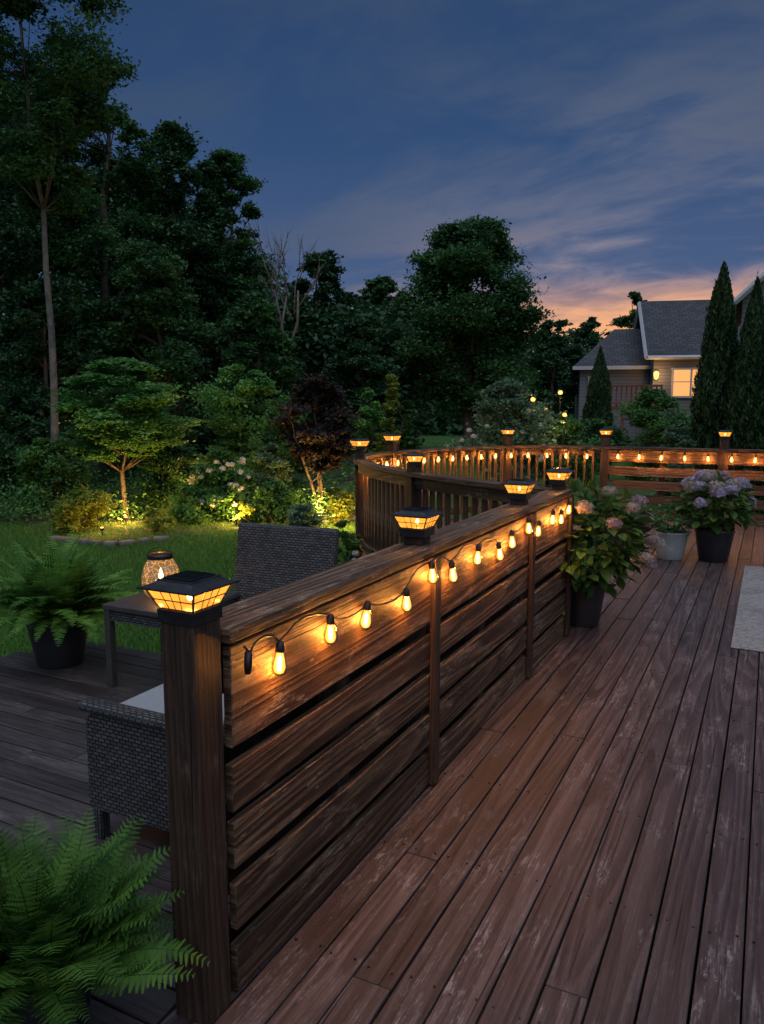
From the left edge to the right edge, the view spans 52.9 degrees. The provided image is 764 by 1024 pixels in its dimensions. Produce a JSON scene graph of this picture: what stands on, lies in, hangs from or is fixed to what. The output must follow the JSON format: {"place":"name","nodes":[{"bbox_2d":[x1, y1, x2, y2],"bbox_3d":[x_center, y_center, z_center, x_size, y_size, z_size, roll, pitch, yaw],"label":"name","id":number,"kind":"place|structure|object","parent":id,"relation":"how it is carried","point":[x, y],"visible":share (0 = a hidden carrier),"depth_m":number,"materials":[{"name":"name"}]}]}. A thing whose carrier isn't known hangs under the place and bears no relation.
{"place":"outdoors","nodes":[
{"label":"outdoors","id":0,"kind":"place"},
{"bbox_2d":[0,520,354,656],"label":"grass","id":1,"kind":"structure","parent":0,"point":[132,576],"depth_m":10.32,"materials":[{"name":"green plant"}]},
{"bbox_2d":[0,411,763,1023],"bbox_3d":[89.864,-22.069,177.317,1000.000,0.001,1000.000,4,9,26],"label":"lawn","id":2,"kind":"structure","parent":0,"point":[430,441],"depth_m":9.65,"materials":[{"name":"green plant"}]},
{"bbox_2d":[50,535,168,546],"bbox_3d":[-4.025,0.430,11.122,1.775,0.090,0.593,0,8,1],"label":"bed edging","id":3,"kind":"object","parent":2,"relation":"on","point":[126,542],"visible":0.74,"depth_m":11.07,"materials":[{"name":"stone"}]},
{"bbox_2d":[0,641,229,1023],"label":"side deck","id":4,"kind":"structure","parent":2,"relation":"on","point":[43,756],"depth_m":3.48,"materials":[{"name":"brown wood"}]},
{"bbox_2d":[0,529,139,668],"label":"potted fern","id":5,"kind":"object","parent":4,"relation":"on","point":[58,597],"visible":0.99,"depth_m":4.69,"materials":[{"name":"green plant"}]},
{"bbox_2d":[0,808,209,1023],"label":"potted fern","id":6,"kind":"object","parent":4,"relation":"on","point":[71,920],"visible":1,"depth_m":1.88,"materials":[{"name":"green plant"}]},
{"bbox_2d":[102,592,162,687],"bbox_3d":[-1.233,0.756,4.501,0.560,0.493,0.500,4,9,26],"label":"side table","id":7,"kind":"object","parent":4,"relation":"on","point":[139,609],"visible":0.31,"depth_m":4.37,"materials":[{"name":"brown plastic"}]},
{"bbox_2d":[141,547,178,597],"bbox_3d":[-1.304,0.354,4.528,0.220,0.297,0.220,4,9,26],"label":"jar lantern","id":8,"kind":"object","parent":7,"relation":"on","point":[158,556],"visible":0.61,"depth_m":4.49,"materials":[{"name":"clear glass"}]},
{"bbox_2d":[77,684,226,844],"bbox_3d":[-0.627,0.752,2.962,0.773,0.934,0.688,4,9,26],"label":"wicker armchair","id":9,"kind":"object","parent":4,"relation":"on","point":[126,754],"visible":0.31,"depth_m":2.77,"materials":[{"name":"wicker"}]},
{"bbox_2d":[160,522,339,622],"bbox_3d":[-0.687,0.586,4.186,0.688,0.934,0.773,3,8,22],"label":"wicker armchair","id":10,"kind":"object","parent":4,"relation":"on","point":[270,557],"visible":0.19,"depth_m":4.44,"materials":[{"name":"wicker"}]},
{"bbox_2d":[0,450,354,540],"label":"garden bed","id":11,"kind":"object","parent":2,"relation":"on","point":[101,519],"visible":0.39,"depth_m":13.75,"materials":[{"name":"green plant"}]},
{"bbox_2d":[0,405,37,504],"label":"garden shrub","id":12,"kind":"object","parent":11,"relation":"on","point":[16,424],"visible":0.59,"depth_m":15.33,"materials":[{"name":"green plant"}]},
{"bbox_2d":[0,6,60,355],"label":"forest tree","id":13,"kind":"object","parent":11,"relation":"on","point":[15,255],"visible":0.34,"depth_m":18.97,"materials":[{"name":"green plant"}]},
{"bbox_2d":[10,436,93,508],"bbox_3d":[-6.446,-0.742,14.828,1.426,1.456,1.849,2,8,13],"label":"garden shrub","id":14,"kind":"object","parent":11,"relation":"on","point":[40,457],"visible":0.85,"depth_m":14.60,"materials":[{"name":"green plant"}]},
{"bbox_2d":[0,272,126,488],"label":"forest tree","id":15,"kind":"object","parent":11,"relation":"on","point":[26,386],"visible":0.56,"depth_m":17.30,"materials":[{"name":"green plant"}]},
{"bbox_2d":[0,0,140,500],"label":"forest tree","id":16,"kind":"object","parent":11,"relation":"on","point":[25,153],"visible":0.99,"depth_m":13.83,"materials":[{"name":"green plant"}]},
{"bbox_2d":[40,484,128,533],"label":"garden shrub","id":17,"kind":"object","parent":11,"relation":"on","point":[73,506],"visible":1,"depth_m":11.94,"materials":[{"name":"green plant"}]},
{"bbox_2d":[0,61,176,476],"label":"forest tree","id":18,"kind":"object","parent":11,"relation":"on","point":[115,175],"visible":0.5,"depth_m":20.99,"materials":[{"name":"green plant"}]},
{"bbox_2d":[37,357,218,519],"bbox_3d":[-4.332,-1.241,13.253,2.682,2.855,2.921,7,10,41],"label":"ornamental tree","id":19,"kind":"object","parent":11,"relation":"on","point":[139,398],"visible":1,"depth_m":12.79,"materials":[{"name":"green plant"}]},
{"bbox_2d":[75,235,223,477],"bbox_3d":[-5.903,-3.802,19.509,3.734,6.266,3.568,-5,9,-33],"label":"forest tree","id":20,"kind":"object","parent":11,"relation":"on","point":[124,335],"visible":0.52,"depth_m":19.13,"materials":[{"name":"green plant"}]},
{"bbox_2d":[140,508,175,531],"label":"garden shrub","id":21,"kind":"object","parent":11,"relation":"on","point":[150,521],"visible":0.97,"depth_m":12.06,"materials":[{"name":"green plant"}]},
{"bbox_2d":[132,441,204,509],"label":"garden shrub","id":22,"kind":"object","parent":11,"relation":"on","point":[162,465],"visible":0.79,"depth_m":14.24,"materials":[{"name":"green plant"}]},
{"bbox_2d":[91,116,250,470],"bbox_3d":[-6.172,-6.324,23.256,4.948,10.298,4.436,-1,8,-10],"label":"forest tree","id":23,"kind":"object","parent":11,"relation":"on","point":[171,142],"visible":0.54,"depth_m":22.42,"materials":[{"name":"green plant"}]},
{"bbox_2d":[0,448,354,526],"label":"ground cover","id":24,"kind":"object","parent":11,"relation":"on","point":[35,506],"visible":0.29,"depth_m":14.20,"materials":[{"name":"green plant"}]},
{"bbox_2d":[158,485,220,524],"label":"garden shrub","id":25,"kind":"object","parent":11,"relation":"on","point":[189,495],"visible":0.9,"depth_m":12.85,"materials":[{"name":"green plant"}]},
{"bbox_2d":[189,449,259,519],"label":"garden shrub","id":26,"kind":"object","parent":11,"relation":"on","point":[219,480],"visible":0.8,"depth_m":13.13,"materials":[{"name":"green plant"}]},
{"bbox_2d":[169,147,286,453],"bbox_3d":[-4.776,-6.340,24.437,3.570,9.946,3.423,4,9,26],"label":"forest tree","id":27,"kind":"object","parent":11,"relation":"on","point":[230,164],"visible":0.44,"depth_m":23.61,"materials":[{"name":"green plant"}]},
{"bbox_2d":[233,500,256,522],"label":"garden shrub","id":28,"kind":"object","parent":11,"relation":"on","point":[245,517],"visible":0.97,"depth_m":12.88,"materials":[{"name":"green plant"}]},
{"bbox_2d":[184,363,307,492],"bbox_3d":[-3.086,-1.869,17.438,2.789,2.971,2.692,4,9,26],"label":"garden shrub","id":29,"kind":"object","parent":11,"relation":"on","point":[228,419],"visible":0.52,"depth_m":17.07,"materials":[{"name":"green plant"}]},
{"bbox_2d":[186,291,309,458],"bbox_3d":[-3.102,-2.915,18.664,2.708,4.724,2.407,4,9,26],"label":"forest tree","id":30,"kind":"object","parent":11,"relation":"on","point":[255,320],"visible":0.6,"depth_m":18.21,"materials":[{"name":"green plant"}]},
{"bbox_2d":[241,442,294,509],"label":"garden shrub","id":31,"kind":"object","parent":11,"relation":"on","point":[278,465],"visible":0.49,"depth_m":13.86,"materials":[{"name":"green plant"}]},
{"bbox_2d":[246,480,303,523],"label":"garden shrub","id":32,"kind":"object","parent":11,"relation":"on","point":[266,491],"visible":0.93,"depth_m":12.90,"materials":[{"name":"green plant"}]},
{"bbox_2d":[246,399,313,491],"bbox_3d":[-2.213,-1.259,15.936,1.506,2.167,1.620,4,9,26],"label":"garden shrub","id":33,"kind":"object","parent":11,"relation":"on","point":[258,442],"visible":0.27,"depth_m":15.90,"materials":[{"name":"green plant"}]},
{"bbox_2d":[247,217,323,457],"bbox_3d":[-2.309,-3.789,18.699,1.822,6.400,1.036,-2,8,-12],"label":"dead tree","id":34,"kind":"object","parent":11,"relation":"on","point":[279,265],"visible":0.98,"depth_m":18.41,"materials":[{"name":"grey wood"}]},
{"bbox_2d":[269,372,359,514],"bbox_3d":[-1.170,-1.198,13.867,1.657,2.608,1.554,-6,10,-37],"label":"purple maple","id":35,"kind":"object","parent":11,"relation":"on","point":[306,439],"visible":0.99,"depth_m":13.75,"materials":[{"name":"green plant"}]},
{"bbox_2d":[278,249,362,390],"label":"forest tree","id":36,"kind":"object","parent":11,"relation":"on","point":[328,281],"visible":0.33,"depth_m":31.65,"materials":[{"name":"green plant"}]},
{"bbox_2d":[324,487,354,523],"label":"garden shrub","id":37,"kind":"object","parent":11,"relation":"on","point":[340,508],"visible":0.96,"depth_m":12.84,"materials":[{"name":"green plant"}]},
{"bbox_2d":[318,313,406,439],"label":"forest tree","id":38,"kind":"object","parent":11,"relation":"on","point":[355,337],"visible":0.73,"depth_m":25.04,"materials":[{"name":"green plant"}]},
{"bbox_2d":[349,387,385,464],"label":"garden shrub","id":39,"kind":"object","parent":11,"relation":"on","point":[362,424],"visible":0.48,"depth_m":19.71,"materials":[{"name":"green plant"}]},
{"bbox_2d":[0,141,449,454],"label":"woodland","id":40,"kind":"object","parent":2,"relation":"on","point":[384,342],"visible":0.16,"depth_m":30.88,"materials":[{"name":"green plant"}]},
{"bbox_2d":[285,503,327,526],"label":"garden shrub","id":41,"kind":"object","parent":2,"relation":"on","point":[299,515],"visible":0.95,"depth_m":12.28,"materials":[{"name":"green plant"}]},
{"bbox_2d":[334,519,361,565],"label":"garden shrub","id":42,"kind":"object","parent":2,"relation":"on","point":[351,542],"visible":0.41,"depth_m":8.27,"materials":[{"name":"green plant"}]},
{"bbox_2d":[353,274,416,388],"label":"forest tree","id":43,"kind":"object","parent":2,"relation":"on","point":[378,290],"visible":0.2,"depth_m":34.39,"materials":[{"name":"green plant"}]},
{"bbox_2d":[372,374,403,468],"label":"garden shrub","id":44,"kind":"object","parent":2,"relation":"on","point":[391,404],"visible":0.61,"depth_m":18.79,"materials":[{"name":"green plant"}]},
{"bbox_2d":[393,399,420,461],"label":"garden shrub","id":45,"kind":"object","parent":2,"relation":"on","point":[408,441],"visible":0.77,"depth_m":25.64,"materials":[{"name":"green plant"}]},
{"bbox_2d":[160,516,763,1023],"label":"deck","id":46,"kind":"structure","parent":2,"relation":"on","point":[484,878],"depth_m":2.74,"materials":[{"name":"brown wood"}]},
{"bbox_2d":[161,485,573,1023],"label":"slatted fence","id":47,"kind":"object","parent":46,"relation":"on","point":[325,762],"visible":0.9,"depth_m":2.48,"materials":[{"name":"brown wood"}]},
{"bbox_2d":[136,570,239,627],"bbox_3d":[-0.479,0.213,1.915,0.178,0.114,0.178,4,9,26],"label":"post lantern","id":48,"kind":"object","parent":47,"relation":"on","point":[189,598],"visible":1,"depth_m":1.87,"materials":[{"name":"metal"}]},
{"bbox_2d":[243,501,571,675],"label":"string lights","id":49,"kind":"object","parent":47,"relation":"attached to","point":[279,666],"visible":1,"depth_m":2.88,"materials":[{"name":"yellow glass"}]},
{"bbox_2d":[388,506,444,537],"bbox_3d":[0.146,0.041,3.185,0.178,0.114,0.178,4,9,26],"label":"post lantern","id":50,"kind":"object","parent":47,"relation":"attached to","point":[416,522],"visible":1,"depth_m":3.14,"materials":[{"name":"metal"}]},
{"bbox_2d":[501,478,538,499],"bbox_3d":[0.802,-0.134,4.477,0.178,0.114,0.178,4,9,26],"label":"post lantern","id":51,"kind":"object","parent":47,"relation":"attached to","point":[518,489],"visible":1,"depth_m":4.43,"materials":[{"name":"metal"}]},
{"bbox_2d":[544,467,573,484],"bbox_3d":[1.224,-0.247,5.309,0.178,0.114,0.178,4,9,26],"label":"post lantern","id":52,"kind":"object","parent":47,"relation":"attached to","point":[558,476],"visible":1,"depth_m":5.26,"materials":[{"name":"metal"}]},
{"bbox_2d":[353,437,603,554],"bbox_3d":[0.986,-0.185,8.811,2.743,1.200,6.516,3,8,18],"label":"curved railing","id":53,"kind":"object","parent":46,"relation":"on","point":[383,492],"visible":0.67,"depth_m":7.92,"materials":[{"name":"brown wood"}]},
{"bbox_2d":[349,438,371,449],"bbox_3d":[-0.248,-0.754,8.496,0.205,0.131,0.205,-4,8,-25],"label":"post lantern","id":54,"kind":"object","parent":53,"relation":"attached to","point":[359,443],"visible":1,"depth_m":8.44,"materials":[{"name":"metal"}]},
{"bbox_2d":[381,433,402,443],"bbox_3d":[0.131,-0.955,9.970,0.205,0.131,0.205,6,10,36],"label":"post lantern","id":55,"kind":"object","parent":53,"relation":"attached to","point":[391,438],"visible":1,"depth_m":9.92,"materials":[{"name":"metal"}]},
{"bbox_2d":[403,452,424,465],"bbox_3d":[0.284,-0.469,6.796,0.178,0.114,0.178,0,8,-2],"label":"post lantern","id":56,"kind":"object","parent":53,"relation":"attached to","point":[415,458],"visible":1,"depth_m":6.74,"materials":[{"name":"metal"}]},
{"bbox_2d":[371,450,601,466],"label":"string lights","id":57,"kind":"object","parent":53,"relation":"attached to","point":[467,458],"visible":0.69,"depth_m":11.15,"materials":[{"name":"glass"}]},
{"bbox_2d":[499,428,514,436],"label":"post lantern","id":58,"kind":"object","parent":53,"relation":"attached to","point":[507,432],"visible":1,"depth_m":11.47,"materials":[{"name":"metal"}]},
{"bbox_2d":[552,476,665,627],"bbox_3d":[1.504,0.289,5.650,1.050,1.109,1.109,4,9,26],"label":"potted hydrangea","id":59,"kind":"object","parent":46,"relation":"on","point":[590,586],"visible":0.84,"depth_m":5.44,"materials":[{"name":"plant"}]},
{"bbox_2d":[649,501,697,560],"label":"potted shrub","id":60,"kind":"object","parent":46,"relation":"on","point":[675,540],"visible":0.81,"depth_m":8.09,"materials":[{"name":"green plant"}]},
{"bbox_2d":[598,437,763,523],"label":"slatted railing","id":61,"kind":"object","parent":46,"relation":"on","point":[662,472],"visible":0.48,"depth_m":10.93,"materials":[{"name":"brown wood"}]},
{"bbox_2d":[598,428,613,437],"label":"post lantern","id":62,"kind":"object","parent":61,"relation":"on","point":[606,432],"visible":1,"depth_m":11.22,"materials":[{"name":"metal"}]},
{"bbox_2d":[614,451,763,463],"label":"string lights","id":63,"kind":"object","parent":61,"relation":"attached to","point":[731,459],"visible":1,"depth_m":10.72,"materials":[{"name":"glass"}]},
{"bbox_2d":[717,430,733,439],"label":"post lantern","id":64,"kind":"object","parent":61,"relation":"on","point":[725,434],"visible":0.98,"depth_m":10.50,"materials":[{"name":"metal"}]},
{"bbox_2d":[665,470,759,562],"bbox_3d":[3.483,0.026,8.086,0.951,0.975,0.933,4,9,26],"label":"potted hydrangea","id":65,"kind":"object","parent":46,"relation":"on","point":[715,533],"visible":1,"depth_m":7.93,"materials":[{"name":"plant"}]},
{"bbox_2d":[731,566,763,651],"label":"rug","id":66,"kind":"object","parent":46,"relation":"on","point":[748,632],"visible":1,"depth_m":5.98,"materials":[{"name":"grey fabric"}]},
{"bbox_2d":[384,213,559,458],"bbox_3d":[3.342,-6.523,29.210,6.534,9.096,6.504,1,8,6],"label":"maple tree","id":67,"kind":"object","parent":2,"relation":"on","point":[486,335],"visible":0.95,"depth_m":28.19,"materials":[{"name":"green plant"}]},
{"bbox_2d":[436,377,568,488],"bbox_3d":[2.729,-1.584,16.747,2.735,2.725,2.844,-2,8,-12],"label":"garden shrub","id":68,"kind":"object","parent":2,"relation":"on","point":[494,403],"visible":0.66,"depth_m":16.56,"materials":[{"name":"green leaf"},{"name":"bark"},{"name":"white petal"}]},
{"bbox_2d":[399,320,611,435],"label":"tree line","id":69,"kind":"object","parent":2,"relation":"on","point":[455,423],"visible":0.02,"depth_m":55.96,"materials":[{"name":"green plant"}]},
{"bbox_2d":[510,401,556,467],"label":"garden shrub","id":70,"kind":"object","parent":2,"relation":"on","point":[548,423],"visible":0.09,"depth_m":23.65,"materials":[{"name":"green plant"}]},
{"bbox_2d":[522,319,587,418],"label":"tree","id":71,"kind":"object","parent":2,"relation":"on","point":[556,368],"visible":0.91,"depth_m":40.90,"materials":[{"name":"green plant"}]},
{"bbox_2d":[557,389,563,418],"bbox_3d":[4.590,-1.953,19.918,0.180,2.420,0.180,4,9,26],"label":"path lamp","id":72,"kind":"object","parent":2,"relation":"on","point":[560,392],"visible":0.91,"depth_m":19.78,"materials":[{"name":"black plastic"}]},
{"bbox_2d":[562,412,566,467],"bbox_3d":[3.775,-1.143,15.991,0.135,1.869,0.135,4,9,26],"label":"path lamp","id":73,"kind":"object","parent":2,"relation":"on","point":[564,414],"visible":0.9,"depth_m":15.91,"materials":[{"name":"black plastic"}]},
{"bbox_2d":[524,415,614,495],"bbox_3d":[4.021,-1.215,16.866,2.063,1.833,1.804,4,9,26],"label":"garden shrub","id":74,"kind":"object","parent":2,"relation":"on","point":[574,429],"visible":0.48,"depth_m":16.69,"materials":[{"name":"green plant"}]},
{"bbox_2d":[564,316,601,391],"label":"tree","id":75,"kind":"object","parent":2,"relation":"on","point":[586,334],"visible":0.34,"depth_m":46.38,"materials":[{"name":"green plant"}]},
{"bbox_2d":[580,345,613,467],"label":"arborvitae","id":76,"kind":"object","parent":2,"relation":"on","point":[598,401],"visible":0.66,"depth_m":24.47,"materials":[{"name":"green plant"}]},
{"bbox_2d":[576,418,645,469],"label":"garden shrub","id":77,"kind":"object","parent":2,"relation":"on","point":[618,437],"visible":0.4,"depth_m":23.56,"materials":[{"name":"green plant"}]},
{"bbox_2d":[606,291,647,328],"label":"tree","id":78,"kind":"object","parent":2,"relation":"on","point":[624,321],"visible":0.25,"depth_m":56.35,"materials":[{"name":"green plant"}]},
{"bbox_2d":[611,387,691,481],"bbox_3d":[7.191,-1.989,19.980,2.704,2.528,2.414,-6,10,-37],"label":"garden shrub","id":79,"kind":"object","parent":2,"relation":"on","point":[648,418],"visible":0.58,"depth_m":19.64,"materials":[{"name":"green plant"}]},
{"bbox_2d":[571,300,740,446],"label":"neighbour house","id":80,"kind":"structure","parent":2,"relation":"on","point":[660,343],"depth_m":38.73,"materials":[{"name":"grey"}]},
{"bbox_2d":[583,385,662,446],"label":"house deck","id":81,"kind":"structure","parent":80,"relation":"attached to","point":[616,402],"depth_m":31.67,"materials":[{"name":"red wood"}]},
{"bbox_2d":[671,367,697,397],"bbox_3d":[14.928,-6.243,37.118,1.860,1.450,0.086,2,8,11],"label":"window","id":82,"kind":"structure","parent":80,"relation":"in","point":[682,380],"depth_m":37.19,"materials":[{"name":"glass"}]},
{"bbox_2d":[650,419,700,496],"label":"garden shrub","id":83,"kind":"object","parent":2,"relation":"on","point":[670,433],"visible":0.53,"depth_m":14.75,"materials":[{"name":"green plant"}]},
{"bbox_2d":[688,261,739,496],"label":"arborvitae","id":84,"kind":"object","parent":2,"relation":"on","point":[714,379],"visible":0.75,"depth_m":14.54,"materials":[{"name":"green plant"}]},
{"bbox_2d":[722,272,763,512],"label":"arborvitae","id":85,"kind":"object","parent":2,"relation":"on","point":[745,412],"visible":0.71,"depth_m":14.00,"materials":[{"name":"green plant"}]},
{"bbox_2d":[758,408,763,513],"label":"arborvitae","id":86,"kind":"object","parent":2,"relation":"on","point":[761,446],"visible":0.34,"depth_m":13.98,"materials":[{"name":"green plant"}]},
{"bbox_2d":[0,0,763,407],"label":"sky","id":87,"kind":"structure","parent":0,"point":[620,143],"materials":[{"name":"blue"}]},
{"bbox_2d":[733,272,763,327],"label":"gabled house","id":88,"kind":"structure","parent":0,"point":[741,299],"depth_m":27.59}
]}

